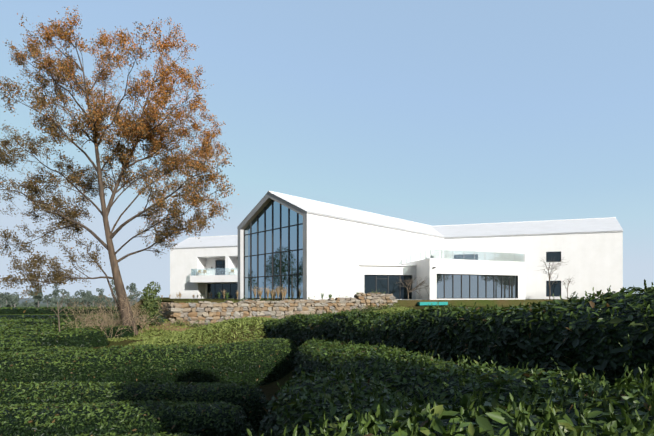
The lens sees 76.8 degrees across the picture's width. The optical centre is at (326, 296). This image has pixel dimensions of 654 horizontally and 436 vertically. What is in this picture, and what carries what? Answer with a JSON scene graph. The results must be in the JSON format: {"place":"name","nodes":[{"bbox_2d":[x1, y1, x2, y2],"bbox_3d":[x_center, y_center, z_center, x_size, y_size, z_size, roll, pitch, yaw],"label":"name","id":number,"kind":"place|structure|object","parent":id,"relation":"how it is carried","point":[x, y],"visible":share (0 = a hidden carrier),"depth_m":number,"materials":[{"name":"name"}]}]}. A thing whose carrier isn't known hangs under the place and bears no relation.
{"place":"outdoors","nodes":[
{"label":"outdoors","id":0,"kind":"place"},
{"bbox_2d":[4,298,514,435],"bbox_3d":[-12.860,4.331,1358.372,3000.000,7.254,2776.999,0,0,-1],"label":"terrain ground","id":1,"kind":"structure","parent":0,"point":[270,390],"depth_m":17.23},
{"bbox_2d":[51,292,172,336],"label":"dry brush twigs","id":2,"kind":"object","parent":1,"relation":"on","point":[107,322],"visible":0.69,"depth_m":24.23,"materials":[{"name":"beige plant"}]},
{"bbox_2d":[0,5,238,334],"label":"tree","id":3,"kind":"object","parent":1,"relation":"on","point":[159,144],"depth_m":24.78,"materials":[{"name":"brown plant"}]},
{"bbox_2d":[134,314,164,325],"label":"bush leaves","id":4,"kind":"object","parent":1,"relation":"on","point":[162,318],"visible":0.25,"depth_m":26.72,"materials":[{"name":"green plant"}]},
{"bbox_2d":[138,281,163,325],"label":"columnar shrub leaves","id":5,"kind":"object","parent":1,"relation":"on","point":[150,295],"visible":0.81,"depth_m":26.82,"materials":[{"name":"green plant"}]},
{"bbox_2d":[107,306,416,345],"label":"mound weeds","id":6,"kind":"object","parent":1,"relation":"on","point":[174,335],"visible":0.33,"depth_m":17.39,"materials":[{"name":"green plant"}]},
{"bbox_2d":[158,292,396,326],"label":"dry stone wall","id":7,"kind":"structure","parent":1,"relation":"on","point":[203,311],"depth_m":29.81,"materials":[{"name":"beige stone"}]},
{"bbox_2d":[171,289,398,326],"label":"wall weeds","id":8,"kind":"object","parent":1,"relation":"on","point":[372,308],"depth_m":30.98,"materials":[{"name":"green plant"}]},
{"bbox_2d":[50,259,574,331],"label":"bare trees","id":9,"kind":"object","parent":1,"relation":"on","point":[420,284],"visible":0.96,"depth_m":39.29,"materials":[{"name":"brown plant"}]},
{"bbox_2d":[0,287,653,435],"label":"hedge","id":10,"kind":"object","parent":1,"relation":"on","point":[624,328],"visible":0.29,"depth_m":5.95,"materials":[{"name":"green plant"}]},
{"bbox_2d":[117,297,578,317],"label":"lawn","id":11,"kind":"structure","parent":1,"relation":"on","point":[413,303],"depth_m":37.52,"materials":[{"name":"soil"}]},
{"bbox_2d":[161,286,287,299],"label":"dry ornamental grass","id":12,"kind":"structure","parent":11,"relation":"on","point":[266,292],"depth_m":36.65,"materials":[{"name":"beige plant"}]},
{"bbox_2d":[197,292,331,299],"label":"ornamental grass","id":13,"kind":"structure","parent":11,"relation":"on","point":[227,296],"depth_m":41.15,"materials":[{"name":"green"}]},
{"bbox_2d":[190,264,416,282],"bbox_3d":[-4.235,-1.085,51.130,36.900,4.180,7.124,0,0,41],"label":"floor slab","id":14,"kind":"object","parent":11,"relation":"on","point":[212,278],"visible":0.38,"depth_m":58.86,"materials":[{"name":"paint"}]},
{"bbox_2d":[191,249,523,275],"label":"glass balustrades","id":15,"kind":"object","parent":14,"relation":"on","point":[215,272],"visible":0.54,"depth_m":41.60,"materials":[{"name":"clear glass"}]},
{"bbox_2d":[287,201,443,299],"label":"hall","id":16,"kind":"structure","parent":11,"relation":"on","point":[338,251],"depth_m":39.54,"materials":[{"name":"white paint"}]},
{"bbox_2d":[238,192,306,299],"bbox_3d":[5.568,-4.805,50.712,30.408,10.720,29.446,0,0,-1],"label":"gable frame","id":17,"kind":"object","parent":16,"relation":"on","point":[258,208],"visible":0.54,"depth_m":41.01,"materials":[{"name":"white paint"}]},
{"bbox_2d":[244,200,302,299],"bbox_3d":[-5.313,-4.527,40.364,0.001,10.164,10.257,0,0,-44],"label":"window glass","id":18,"kind":"object","parent":17,"relation":"in","point":[284,247],"depth_m":40.15,"materials":[{"name":"blue glass"}]},
{"bbox_2d":[244,200,302,298],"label":"window mullions","id":19,"kind":"object","parent":17,"relation":"in","point":[297,249],"visible":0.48,"depth_m":40.30,"materials":[{"name":"black metal"}]},
{"bbox_2d":[237,212,442,237],"bbox_3d":[5.568,-7.280,50.712,30.992,0.090,11.427,0,0,-44],"label":"eave gutter","id":20,"kind":"object","parent":16,"relation":"attached to","point":[369,224],"visible":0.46,"depth_m":41.61,"materials":[{"name":"grey metal"}]},
{"bbox_2d":[239,192,443,236],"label":"roof","id":21,"kind":"structure","parent":16,"relation":"on","point":[326,209],"depth_m":44.03,"materials":[{"name":"white metal"}]},
{"bbox_2d":[267,191,430,225],"bbox_3d":[5.546,-10.202,50.691,31.052,0.075,0.260,0,0,-44],"label":"ridge cap","id":22,"kind":"object","parent":21,"relation":"on","point":[343,207],"visible":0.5,"depth_m":46.86,"materials":[{"name":"white metal"}]},
{"bbox_2d":[360,266,415,299],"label":"canopy block","id":23,"kind":"structure","parent":16,"relation":"on","point":[387,270],"depth_m":41.16,"materials":[{"name":"white paint"}]},
{"bbox_2d":[207,251,560,298],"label":"window frames","id":24,"kind":"structure","parent":11,"relation":"on","point":[222,265],"depth_m":41.37,"materials":[{"name":"black metal"}]},
{"bbox_2d":[208,252,560,298],"bbox_3d":[2.224,-2.595,49.094,47.872,5.700,14.447,0,0,19],"label":"window glass","id":25,"kind":"object","parent":24,"relation":"in","point":[373,283],"visible":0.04,"depth_m":41.77,"materials":[{"name":"glass"}]},
{"bbox_2d":[170,231,622,298],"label":"bar block","id":26,"kind":"structure","parent":11,"relation":"on","point":[592,260],"depth_m":48.50,"materials":[{"name":"white paint"}]},
{"bbox_2d":[171,218,623,247],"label":"bar roof","id":27,"kind":"structure","parent":26,"relation":"on","point":[568,226],"depth_m":52.81,"materials":[{"name":"white metal"}]},
{"bbox_2d":[176,231,622,248],"bbox_3d":[4.553,-7.230,54.437,59.376,0.090,0.033,0,0,16],"label":"eave gutter","id":28,"kind":"object","parent":27,"relation":"attached to","point":[454,238],"visible":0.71,"depth_m":49.45,"materials":[{"name":"white metal"}]},
{"bbox_2d":[189,217,615,237],"bbox_3d":[6.680,-10.085,61.646,62.975,0.080,0.260,0,0,16],"label":"bar ridge cap","id":29,"kind":"object","parent":27,"relation":"on","point":[470,224],"visible":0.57,"depth_m":56.22,"materials":[{"name":"white metal"}]},
{"bbox_2d":[417,302,447,304],"bbox_3d":[9.108,0.615,36.490,3.242,0.280,1.666,0,0,-22],"label":"pool edge","id":30,"kind":"object","parent":11,"relation":"on","point":[430,303],"visible":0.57,"depth_m":35.62,"materials":[{"name":"teal tile"}]},
{"bbox_2d":[402,258,524,299],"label":"block","id":31,"kind":"structure","parent":11,"relation":"on","point":[425,269],"depth_m":40.36,"materials":[{"name":"white paint"}]},
{"bbox_2d":[410,249,524,261],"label":"steel posts","id":32,"kind":"object","parent":31,"relation":"on","point":[441,255],"visible":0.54,"depth_m":40.57,"materials":[{"name":"grey metal"}]},
{"bbox_2d":[437,274,516,297],"bbox_3d":[14.968,-0.980,40.891,10.119,2.370,0.029,0,0,-22],"label":"window","id":33,"kind":"structure","parent":31,"relation":"on","point":[469,286],"depth_m":40.76,"materials":[{"name":"glass"}]},
{"bbox_2d":[247,279,653,435],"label":"tea shoot leaves","id":34,"kind":"object","parent":1,"relation":"on","point":[636,429],"visible":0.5,"depth_m":2.63,"materials":[{"name":"green plant"}]},
{"bbox_2d":[0,279,643,307],"bbox_3d":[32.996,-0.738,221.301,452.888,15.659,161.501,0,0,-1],"label":"tree","id":35,"kind":"object","parent":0,"point":[12,299],"depth_m":184.81,"materials":[{"name":"plant"}]},
{"bbox_2d":[0,0,653,297],"label":"sky","id":36,"kind":"structure","parent":0,"point":[428,112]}
]}

